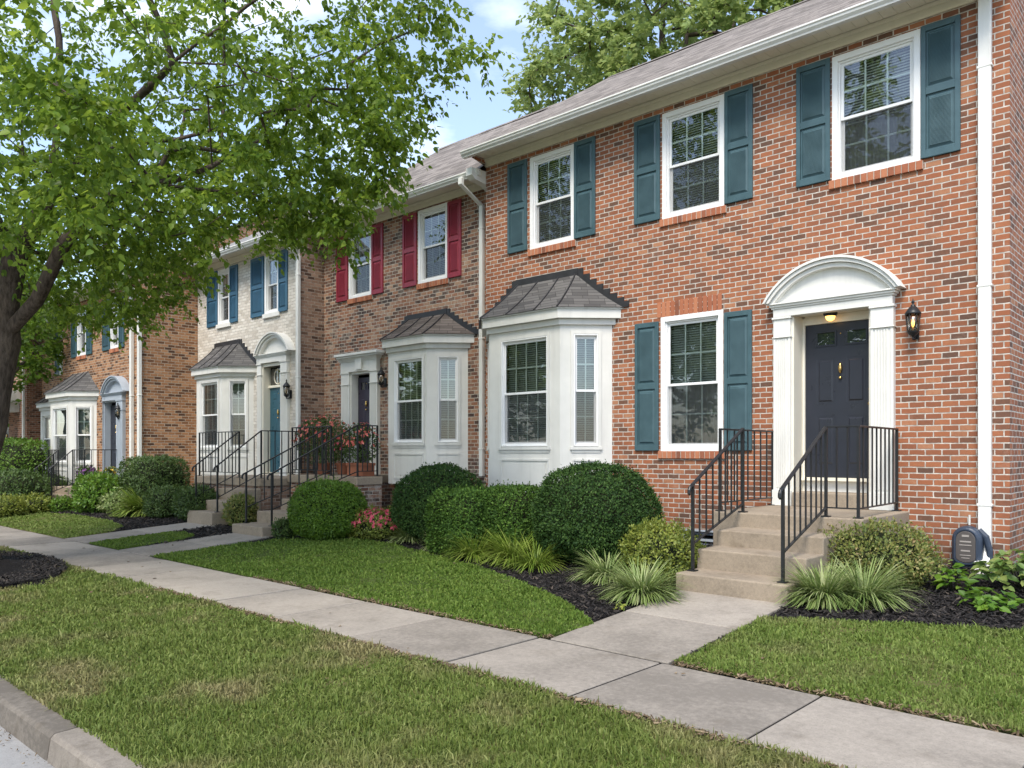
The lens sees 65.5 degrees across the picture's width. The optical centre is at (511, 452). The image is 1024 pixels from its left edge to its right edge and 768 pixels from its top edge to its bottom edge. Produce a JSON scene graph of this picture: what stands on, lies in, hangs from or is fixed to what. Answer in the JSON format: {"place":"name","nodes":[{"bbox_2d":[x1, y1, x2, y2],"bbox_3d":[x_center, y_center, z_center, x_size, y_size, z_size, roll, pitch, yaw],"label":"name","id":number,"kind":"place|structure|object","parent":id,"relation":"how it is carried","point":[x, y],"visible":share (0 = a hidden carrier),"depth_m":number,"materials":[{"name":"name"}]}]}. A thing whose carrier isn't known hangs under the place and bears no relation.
{"place":"outdoors","nodes":[
{"label":"outdoors","id":0,"kind":"place"},
{"bbox_2d":[0,726,52,767],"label":"street","id":1,"kind":"structure","parent":0,"point":[13,757],"depth_m":4.60,"materials":[{"name":"grey asphalt"}]},
{"bbox_2d":[0,676,144,767],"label":"kerb","id":2,"kind":"structure","parent":1,"relation":"on","point":[54,739],"depth_m":4.60,"materials":[{"name":"concrete"}]},
{"bbox_2d":[0,511,121,538],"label":"front lawn","id":3,"kind":"structure","parent":0,"point":[61,528],"depth_m":15.68,"materials":[{"name":"green plant"}]},
{"bbox_2d":[66,522,214,543],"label":"front walk","id":4,"kind":"structure","parent":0,"point":[126,533],"depth_m":14.62,"materials":[{"name":"concrete"}]},
{"bbox_2d":[89,531,193,549],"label":"lawn grass","id":5,"kind":"structure","parent":0,"point":[121,543],"depth_m":13.49,"materials":[{"name":"green plant"}]},
{"bbox_2d":[120,533,268,556],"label":"front walk","id":6,"kind":"structure","parent":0,"point":[195,543],"depth_m":12.83,"materials":[{"name":"concrete"}]},
{"bbox_2d":[150,537,593,638],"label":"front lawn","id":7,"kind":"structure","parent":0,"point":[360,577],"depth_m":9.24,"materials":[{"name":"green plant"}]},
{"bbox_2d":[0,0,784,288],"label":"sky","id":8,"kind":"structure","parent":0,"point":[476,114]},
{"bbox_2d":[0,545,855,767],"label":"verge","id":9,"kind":"structure","parent":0,"point":[329,682],"depth_m":5.09,"materials":[{"name":"green plant"}]},
{"bbox_2d":[0,555,61,586],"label":"tree mulch ring","id":10,"kind":"object","parent":9,"relation":"on","point":[9,564],"visible":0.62,"depth_m":10.10,"materials":[{"name":"black wood"}]},
{"bbox_2d":[0,550,68,584],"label":"mulch chips","id":11,"kind":"object","parent":10,"relation":"on","point":[45,568],"visible":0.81,"depth_m":10.30,"materials":[{"name":"black wood"}]},
{"bbox_2d":[0,0,514,559],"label":"maple tree","id":12,"kind":"object","parent":10,"relation":"on","point":[92,216],"visible":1,"depth_m":9.38,"materials":[{"name":"green plant"}]},
{"bbox_2d":[51,550,763,716],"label":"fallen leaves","id":13,"kind":"object","parent":9,"relation":"on","point":[340,625],"visible":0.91,"depth_m":7.25,"materials":[{"name":"brown plant"}]},
{"bbox_2d":[0,526,1023,767],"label":"sidewalk","id":14,"kind":"structure","parent":0,"point":[839,732],"depth_m":5.43,"materials":[{"name":"concrete"}]},
{"bbox_2d":[153,575,1023,767],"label":"dry clippings","id":15,"kind":"object","parent":14,"relation":"on","point":[745,675],"visible":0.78,"depth_m":5.25,"materials":[{"name":"plant"}]},
{"bbox_2d":[268,621,1023,767],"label":"sidewalk joints","id":16,"kind":"object","parent":14,"relation":"on","point":[653,666],"visible":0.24,"depth_m":5.12,"materials":[{"name":"grey concrete"}]},
{"bbox_2d":[551,590,787,664],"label":"front walk","id":17,"kind":"structure","parent":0,"point":[666,633],"depth_m":6.79,"materials":[{"name":"concrete"}]},
{"bbox_2d":[671,614,1023,736],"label":"front lawn","id":18,"kind":"structure","parent":0,"point":[918,699],"depth_m":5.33,"materials":[{"name":"green plant"}]},
{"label":"ground","id":19,"kind":"structure","parent":0,"visible":0},
{"bbox_2d":[3,316,41,447],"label":"town house","id":20,"kind":"structure","parent":19,"relation":"on","point":[24,417],"depth_m":27.28,"materials":[{"name":"orange brick"}]},
{"bbox_2d":[34,317,62,472],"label":"town house","id":21,"kind":"structure","parent":19,"relation":"on","point":[43,405],"depth_m":25.98,"materials":[{"name":"orange brick"}]},
{"bbox_2d":[34,397,49,472],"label":"bay window","id":22,"kind":"structure","parent":21,"relation":"in","point":[43,404],"depth_m":25.77,"materials":[{"name":"white paint"}]},
{"bbox_2d":[46,486,76,499],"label":"front steps","id":23,"kind":"structure","parent":19,"relation":"on","point":[60,492],"depth_m":20.57,"materials":[{"name":"concrete"}]},
{"bbox_2d":[34,450,58,485],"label":"stair railing","id":24,"kind":"object","parent":23,"relation":"on","point":[53,458],"visible":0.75,"depth_m":21.08,"materials":[{"name":"black metal"}]},
{"bbox_2d":[47,449,116,498],"bbox_3d":[-10.847,0.600,20.126,1.611,1.360,0.684,0,0,-2],"label":"stair railing","id":25,"kind":"object","parent":23,"relation":"on","point":[73,465],"visible":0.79,"depth_m":20.20,"materials":[{"name":"black metal"}]},
{"bbox_2d":[75,464,97,476],"bbox_3d":[-10.705,0.582,20.047,0.638,0.612,0.551,0,0,43],"label":"flower pot","id":26,"kind":"object","parent":23,"relation":"on","point":[88,469],"visible":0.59,"depth_m":19.92,"materials":[{"name":"ceramic"}]},
{"bbox_2d":[104,465,118,477],"bbox_3d":[-10.048,0.596,19.981,0.413,0.583,0.389,0,0,43],"label":"flower pot","id":27,"kind":"object","parent":23,"relation":"on","point":[110,469],"visible":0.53,"depth_m":19.95,"materials":[{"name":"ceramic"}]},
{"bbox_2d":[43,206,291,486],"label":"town house","id":28,"kind":"structure","parent":19,"relation":"on","point":[151,391],"depth_m":20.50,"materials":[{"name":"orange brick"}]},
{"bbox_2d":[43,371,99,485],"bbox_3d":[-12.401,-0.499,22.170,2.983,3.497,0.669,0,0,43],"label":"bay window","id":29,"kind":"structure","parent":28,"relation":"in","point":[78,393],"depth_m":21.63,"materials":[{"name":"white paint"}]},
{"bbox_2d":[76,310,86,359],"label":"window","id":30,"kind":"structure","parent":28,"relation":"in","point":[80,341],"depth_m":22.46,"materials":[{"name":"white plastic"}]},
{"bbox_2d":[111,405,115,474],"bbox_3d":[-10.376,-0.240,20.911,0.821,2.020,0.091,0,0,43],"label":"door","id":31,"kind":"structure","parent":28,"relation":"in","point":[113,419],"depth_m":21.03,"materials":[{"name":"blue paint"}]},
{"bbox_2d":[109,297,119,352],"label":"window","id":32,"kind":"structure","parent":28,"relation":"in","point":[114,348],"depth_m":20.84,"materials":[{"name":"white plastic"}]},
{"bbox_2d":[187,475,289,525],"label":"front steps","id":33,"kind":"structure","parent":19,"relation":"on","point":[209,516],"depth_m":16.05,"materials":[{"name":"concrete"}]},
{"bbox_2d":[192,431,240,503],"bbox_3d":[-6.672,0.350,16.855,1.844,1.600,1.062,0,0,43],"label":"stair railing","id":34,"kind":"object","parent":33,"relation":"on","point":[205,457],"visible":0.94,"depth_m":16.71,"materials":[{"name":"black metal"}]},
{"bbox_2d":[213,430,314,512],"bbox_3d":[-4.957,0.350,16.120,0.084,1.600,2.302,0,0,43],"label":"stair railing","id":35,"kind":"object","parent":33,"relation":"on","point":[246,443],"visible":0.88,"depth_m":15.91,"materials":[{"name":"black metal"}]},
{"bbox_2d":[187,178,389,475],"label":"town house","id":36,"kind":"structure","parent":19,"relation":"on","point":[261,333],"depth_m":18.50,"materials":[{"name":"white brick"}]},
{"bbox_2d":[189,339,256,475],"bbox_3d":[-7.139,-1.018,19.258,2.853,3.435,0.693,0,0,43],"label":"bay window","id":37,"kind":"structure","parent":36,"relation":"in","point":[230,363],"depth_m":18.81,"materials":[{"name":"white paint"}]},
{"bbox_2d":[216,268,231,328],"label":"window","id":38,"kind":"structure","parent":36,"relation":"in","point":[222,322],"depth_m":19.86,"materials":[{"name":"white plastic"}]},
{"bbox_2d":[262,253,279,318],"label":"window","id":39,"kind":"structure","parent":36,"relation":"in","point":[270,312],"depth_m":18.36,"materials":[{"name":"white plastic"}]},
{"bbox_2d":[266,388,279,473],"bbox_3d":[-5.365,-0.497,18.236,0.784,1.985,0.145,0,0,43],"label":"door","id":40,"kind":"structure","parent":36,"relation":"in","point":[274,392],"depth_m":18.36,"materials":[{"name":"teal paint"}]},
{"bbox_2d":[283,379,291,398],"bbox_3d":[-4.965,-1.404,17.592,0.167,0.442,0.202,0,0,43],"label":"wall lantern","id":41,"kind":"object","parent":36,"relation":"attached to","point":[286,384],"depth_m":17.57,"materials":[{"name":"black metal"}]},
{"bbox_2d":[232,473,389,536],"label":"front steps","id":42,"kind":"structure","parent":19,"relation":"on","point":[375,489],"depth_m":14.93,"materials":[{"name":"concrete"}]},
{"bbox_2d":[241,426,341,522],"bbox_3d":[-4.028,0.365,15.651,1.200,1.770,3.350,0,0,5],"label":"stair railing","id":43,"kind":"object","parent":42,"relation":"on","point":[308,450],"visible":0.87,"depth_m":15.41,"materials":[{"name":"black metal"}]},
{"bbox_2d":[266,425,377,525],"bbox_3d":[-3.345,0.365,14.342,0.084,1.770,2.378,0,0,43],"label":"stair railing","id":44,"kind":"object","parent":42,"relation":"on","point":[357,454],"visible":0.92,"depth_m":14.45,"materials":[{"name":"black metal"}]},
{"bbox_2d":[293,414,355,473],"bbox_3d":[-3.909,-0.179,16.480,1.418,1.254,1.183,0,0,43],"label":"flower pot","id":45,"kind":"object","parent":42,"relation":"on","point":[322,422],"visible":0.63,"depth_m":16.34,"materials":[{"name":"ceramic"}]},
{"bbox_2d":[328,435,354,473],"bbox_3d":[-3.501,0.021,16.393,0.645,0.854,0.551,0,0,43],"label":"flower pot","id":46,"kind":"object","parent":42,"relation":"on","point":[344,468],"visible":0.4,"depth_m":16.30,"materials":[{"name":"ceramic"}]},
{"bbox_2d":[342,422,380,475],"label":"potted plant","id":47,"kind":"object","parent":42,"relation":"on","point":[353,464],"visible":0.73,"depth_m":15.21,"materials":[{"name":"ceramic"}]},
{"bbox_2d":[321,101,561,508],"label":"town house","id":48,"kind":"structure","parent":19,"relation":"on","point":[405,310],"depth_m":15.41,"materials":[{"name":"brick"}]},
{"bbox_2d":[347,226,372,304],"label":"window","id":49,"kind":"structure","parent":48,"relation":"in","point":[354,297],"depth_m":17.07,"materials":[{"name":"white plastic"}]},
{"bbox_2d":[358,377,369,462],"bbox_3d":[-3.098,-0.640,17.004,0.616,1.940,0.091,0,0,43],"label":"door","id":50,"kind":"structure","parent":48,"relation":"in","point":[363,383],"depth_m":17.06,"materials":[{"name":"paint"}]},
{"bbox_2d":[377,367,386,387],"bbox_3d":[-2.662,-1.546,16.303,0.167,0.442,0.202,0,0,43],"label":"wall lantern","id":51,"kind":"object","parent":48,"relation":"attached to","point":[381,373],"depth_m":16.28,"materials":[{"name":"black metal"}]},
{"bbox_2d":[379,308,478,483],"bbox_3d":[-1.831,-1.068,15.198,2.743,3.335,0.705,0,0,43],"label":"bay window","id":52,"kind":"structure","parent":48,"relation":"in","point":[432,339],"depth_m":14.85,"materials":[{"name":"white paint"}]},
{"bbox_2d":[416,202,448,289],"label":"window","id":53,"kind":"structure","parent":48,"relation":"in","point":[424,281],"depth_m":15.52,"materials":[{"name":"white plastic"}]},
{"bbox_2d":[23,510,1023,725],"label":"mulch bed","id":54,"kind":"object","parent":19,"relation":"on","point":[812,616],"visible":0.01,"depth_m":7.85,"materials":[{"name":"black wood"}]},
{"bbox_2d":[0,492,30,517],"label":"leafy shrub","id":55,"kind":"object","parent":54,"relation":"on","point":[14,505],"visible":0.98,"depth_m":18.37,"materials":[{"name":"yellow plant"}]},
{"bbox_2d":[0,436,50,475],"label":"box hedge","id":56,"kind":"object","parent":54,"relation":"on","point":[30,456],"visible":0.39,"depth_m":21.80,"materials":[{"name":"green plant"}]},
{"bbox_2d":[0,468,50,499],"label":"box hedge","id":57,"kind":"object","parent":54,"relation":"on","point":[15,481],"visible":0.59,"depth_m":19.70,"materials":[{"name":"green plant"}]},
{"bbox_2d":[17,492,53,512],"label":"leafy shrub","id":58,"kind":"object","parent":54,"relation":"on","point":[38,503],"visible":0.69,"depth_m":19.01,"materials":[{"name":"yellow plant"}]},
{"bbox_2d":[0,192,91,426],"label":"tree","id":59,"kind":"object","parent":54,"relation":"on","point":[33,363],"visible":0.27,"depth_m":23.55,"materials":[{"name":"green plant"}]},
{"bbox_2d":[41,473,71,493],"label":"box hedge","id":60,"kind":"object","parent":54,"relation":"on","point":[60,481],"visible":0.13,"depth_m":21.41,"materials":[{"name":"green plant"}]},
{"bbox_2d":[46,494,74,511],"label":"leafy shrub","id":61,"kind":"object","parent":54,"relation":"on","point":[59,503],"visible":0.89,"depth_m":19.14,"materials":[{"name":"green plant"}]},
{"bbox_2d":[65,468,123,513],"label":"leafy shrub","id":62,"kind":"object","parent":54,"relation":"on","point":[89,488],"visible":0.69,"depth_m":18.53,"materials":[{"name":"green plant"}]},
{"bbox_2d":[94,490,127,514],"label":"leafy shrub","id":63,"kind":"object","parent":54,"relation":"on","point":[105,505],"visible":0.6,"depth_m":18.15,"materials":[{"name":"green plant"}]},
{"bbox_2d":[42,508,231,545],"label":"mulch chips","id":64,"kind":"object","parent":54,"relation":"on","point":[130,522],"visible":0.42,"depth_m":15.96,"materials":[{"name":"black wood"}]},
{"bbox_2d":[108,483,177,517],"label":"grass clump","id":65,"kind":"object","parent":54,"relation":"on","point":[134,505],"visible":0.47,"depth_m":17.37,"materials":[{"name":"green plant"}]},
{"bbox_2d":[116,453,191,499],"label":"box hedge","id":66,"kind":"object","parent":54,"relation":"on","point":[140,475],"visible":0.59,"depth_m":18.22,"materials":[{"name":"green plant"}]},
{"bbox_2d":[140,483,184,518],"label":"box hedge","id":67,"kind":"object","parent":54,"relation":"on","point":[158,501],"visible":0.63,"depth_m":16.80,"materials":[{"name":"green plant"}]},
{"bbox_2d":[170,482,218,520],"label":"box hedge","id":68,"kind":"object","parent":54,"relation":"on","point":[184,502],"visible":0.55,"depth_m":16.00,"materials":[{"name":"green plant"}]},
{"bbox_2d":[221,492,259,525],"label":"leafy shrub","id":69,"kind":"object","parent":54,"relation":"on","point":[233,512],"visible":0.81,"depth_m":14.80,"materials":[{"name":"green plant"}]},
{"bbox_2d":[270,515,295,539],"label":"bush","id":70,"kind":"object","parent":54,"relation":"on","point":[282,530],"visible":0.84,"depth_m":12.88,"materials":[{"name":"green plant"}]},
{"bbox_2d":[286,475,367,539],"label":"round bush","id":71,"kind":"object","parent":54,"relation":"on","point":[318,509],"visible":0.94,"depth_m":12.46,"materials":[{"name":"green plant"}]},
{"bbox_2d":[347,504,402,540],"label":"flowering shrub","id":72,"kind":"object","parent":54,"relation":"on","point":[372,522],"visible":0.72,"depth_m":12.40,"materials":[{"name":"pink plant"}]},
{"bbox_2d":[385,524,423,543],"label":"grass clump","id":73,"kind":"object","parent":54,"relation":"on","point":[405,537],"visible":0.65,"depth_m":12.08,"materials":[{"name":"green plant"}]},
{"bbox_2d":[388,461,483,540],"bbox_3d":[-1.123,0.754,12.323,1.526,1.245,1.455,0,0,43],"label":"round bush","id":74,"kind":"object","parent":54,"relation":"on","point":[410,498],"visible":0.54,"depth_m":11.89,"materials":[{"name":"green plant"}]},
{"bbox_2d":[423,483,504,555],"bbox_3d":[-0.603,0.911,11.002,1.062,0.999,1.048,0,0,43],"label":"box hedge","id":75,"kind":"object","parent":54,"relation":"on","point":[457,511],"visible":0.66,"depth_m":10.62,"materials":[{"name":"green plant"}]},
{"bbox_2d":[437,530,511,562],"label":"grass clump","id":76,"kind":"object","parent":54,"relation":"on","point":[465,551],"visible":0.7,"depth_m":10.30,"materials":[{"name":"green plant"}]},
{"bbox_2d":[472,479,548,555],"bbox_3d":[0.026,0.879,10.898,1.184,1.031,1.096,0,0,43],"label":"box hedge","id":77,"kind":"object","parent":54,"relation":"on","point":[508,511],"visible":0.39,"depth_m":10.43,"materials":[{"name":"green plant"}]},
{"bbox_2d":[464,526,560,567],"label":"grass clump","id":78,"kind":"object","parent":54,"relation":"on","point":[507,551],"visible":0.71,"depth_m":9.93,"materials":[{"name":"green plant"}]},
{"bbox_2d":[492,532,569,574],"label":"grass clump","id":79,"kind":"object","parent":54,"relation":"on","point":[537,559],"visible":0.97,"depth_m":9.48,"materials":[{"name":"green plant"}]},
{"bbox_2d":[528,459,664,564],"bbox_3d":[1.056,0.728,9.939,1.708,1.323,1.592,0,0,43],"label":"round bush","id":80,"kind":"object","parent":54,"relation":"on","point":[600,508],"visible":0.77,"depth_m":9.43,"materials":[{"name":"green plant"}]},
{"bbox_2d":[566,545,636,585],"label":"grass clump","id":81,"kind":"object","parent":54,"relation":"on","point":[595,569],"visible":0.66,"depth_m":8.68,"materials":[{"name":"green plant"}]},
{"bbox_2d":[591,554,695,606],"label":"grass clump","id":82,"kind":"object","parent":54,"relation":"on","point":[642,586],"visible":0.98,"depth_m":7.74,"materials":[{"name":"green plant"}]},
{"bbox_2d":[617,515,705,581],"bbox_3d":[1.622,1.046,8.737,1.019,0.739,1.031,0,0,43],"label":"leafy shrub","id":83,"kind":"object","parent":54,"relation":"on","point":[653,544],"visible":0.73,"depth_m":8.49,"materials":[{"name":"green plant"}]},
{"bbox_2d":[766,553,882,611],"bbox_3d":[2.899,1.170,7.412,1.137,0.428,1.099,0,0,43],"label":"grass clump","id":84,"kind":"object","parent":54,"relation":"on","point":[815,592],"visible":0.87,"depth_m":7.23,"materials":[{"name":"green plant"}]},
{"bbox_2d":[800,551,931,611],"bbox_3d":[3.270,1.154,7.364,1.222,0.439,1.154,0,0,43],"label":"grass clump","id":85,"kind":"object","parent":54,"relation":"on","point":[878,582],"visible":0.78,"depth_m":7.20,"materials":[{"name":"green plant"}]},
{"bbox_2d":[817,515,952,589],"bbox_3d":[3.731,1.006,8.144,1.426,0.724,1.140,0,0,43],"label":"leafy shrub","id":86,"kind":"object","parent":54,"relation":"on","point":[892,547],"visible":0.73,"depth_m":7.85,"materials":[{"name":"green plant"}]},
{"bbox_2d":[931,563,978,592],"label":"broad leaf plant","id":87,"kind":"object","parent":54,"relation":"on","point":[949,573],"visible":0.91,"depth_m":7.65,"materials":[{"name":"green plant"}]},
{"bbox_2d":[955,587,1023,612],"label":"broad leaf plant","id":88,"kind":"object","parent":54,"relation":"on","point":[980,601],"visible":1,"depth_m":6.88,"materials":[{"name":"green plant"}]},
{"bbox_2d":[968,549,1023,592],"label":"broad leaf plant","id":89,"kind":"object","parent":54,"relation":"on","point":[1000,569],"visible":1,"depth_m":7.63,"materials":[{"name":"green plant"}]},
{"bbox_2d":[497,0,803,117],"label":"tree","id":90,"kind":"object","parent":19,"relation":"on","point":[613,55],"visible":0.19,"depth_m":32.54,"materials":[{"name":"green plant"}]},
{"bbox_2d":[460,0,1023,573],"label":"town house","id":91,"kind":"structure","parent":19,"relation":"on","point":[688,246],"depth_m":10.34,"materials":[{"name":"red brick"}]},
{"bbox_2d":[528,144,575,256],"bbox_3d":[0.685,-4.094,13.025,1.009,1.637,0.177,0,0,43],"label":"window","id":92,"kind":"structure","parent":91,"relation":"in","point":[537,247],"depth_m":13.09,"materials":[{"name":"white plastic"}]},
{"bbox_2d":[479,268,628,491],"bbox_3d":[0.347,-1.085,12.769,3.178,3.670,0.733,0,0,43],"label":"bay window","id":93,"kind":"structure","parent":91,"relation":"in","point":[562,310],"depth_m":12.33,"materials":[{"name":"white paint"}]},
{"bbox_2d":[658,310,723,458],"bbox_3d":[2.592,-0.939,11.322,1.055,2.047,0.253,0,0,43],"label":"window","id":94,"kind":"structure","parent":91,"relation":"in","point":[697,384],"depth_m":11.39,"materials":[{"name":"white plastic"}]},
{"bbox_2d":[659,94,726,227],"bbox_3d":[2.583,-4.094,11.280,1.052,1.637,0.177,0,0,43],"label":"window","id":95,"kind":"structure","parent":91,"relation":"in","point":[669,216],"depth_m":11.34,"materials":[{"name":"white plastic"}]},
{"bbox_2d":[683,529,712,545],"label":"cellar window","id":96,"kind":"structure","parent":91,"relation":"in","point":[696,530],"depth_m":11.15,"materials":[{"name":"grey paint"}]},
{"bbox_2d":[823,312,837,320],"bbox_3d":[4.010,-1.709,10.034,0.170,0.108,0.170,0,0,43],"label":"porch light","id":97,"kind":"object","parent":91,"relation":"attached to","point":[830,316],"visible":0.98,"depth_m":9.99,"materials":[{"name":"white glass"}]},
{"bbox_2d":[801,320,868,481],"bbox_3d":[4.148,-0.644,10.073,0.940,2.006,0.145,0,0,43],"label":"door","id":98,"kind":"structure","parent":91,"relation":"in","point":[837,354],"depth_m":10.11,"materials":[{"name":"blue paint"}]},
{"bbox_2d":[829,29,922,189],"bbox_3d":[4.420,-4.094,9.641,1.082,1.637,0.252,0,0,43],"label":"window","id":99,"kind":"structure","parent":91,"relation":"in","point":[876,103],"depth_m":9.68,"materials":[{"name":"white plastic"}]},
{"bbox_2d":[904,299,921,339],"bbox_3d":[4.628,-1.535,9.181,0.180,0.478,0.219,0,0,43],"label":"wall lantern","id":100,"kind":"object","parent":91,"relation":"attached to","point":[913,331],"depth_m":9.15,"materials":[{"name":"black metal"}]},
{"bbox_2d":[952,515,992,570],"bbox_3d":[5.056,1.022,8.754,0.398,0.659,0.198,0,0,43],"label":"utility meter","id":101,"kind":"object","parent":91,"relation":"attached to","point":[969,543],"visible":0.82,"depth_m":8.70,"materials":[{"name":"grey plastic"}]},
{"bbox_2d":[956,531,974,562],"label":"meter window","id":102,"kind":"structure","parent":101,"relation":"in","point":[959,553],"depth_m":8.71,"materials":[{"name":"grey glass"}]},
{"bbox_2d":[724,0,801,30],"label":"tree","id":103,"kind":"object","parent":19,"relation":"on","point":[779,7],"depth_m":30.49,"materials":[{"name":"green plant"}]},
{"bbox_2d":[676,505,908,604],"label":"front steps","id":104,"kind":"structure","parent":19,"relation":"on","point":[740,557],"depth_m":8.21,"materials":[{"name":"concrete"}]},
{"bbox_2d":[687,428,747,571],"bbox_3d":[2.243,0.470,8.669,0.086,1.509,1.329,0,0,41],"label":"stair railing","id":105,"kind":"object","parent":104,"relation":"on","point":[691,487],"visible":1,"depth_m":8.68,"materials":[{"name":"black metal"}]},
{"bbox_2d":[715,428,774,510],"bbox_3d":[2.917,0.200,9.850,0.084,0.970,1.494,0,0,43],"label":"stair railing","id":106,"kind":"object","parent":104,"relation":"on","point":[720,448],"visible":0.9,"depth_m":9.85,"materials":[{"name":"black metal"}]},
{"bbox_2d":[777,425,901,583],"bbox_3d":[3.501,0.470,8.414,0.419,1.510,2.818,0,0,43],"label":"stair railing","id":107,"kind":"object","parent":104,"relation":"on","point":[781,491],"visible":1,"depth_m":8.36,"materials":[{"name":"black metal"}]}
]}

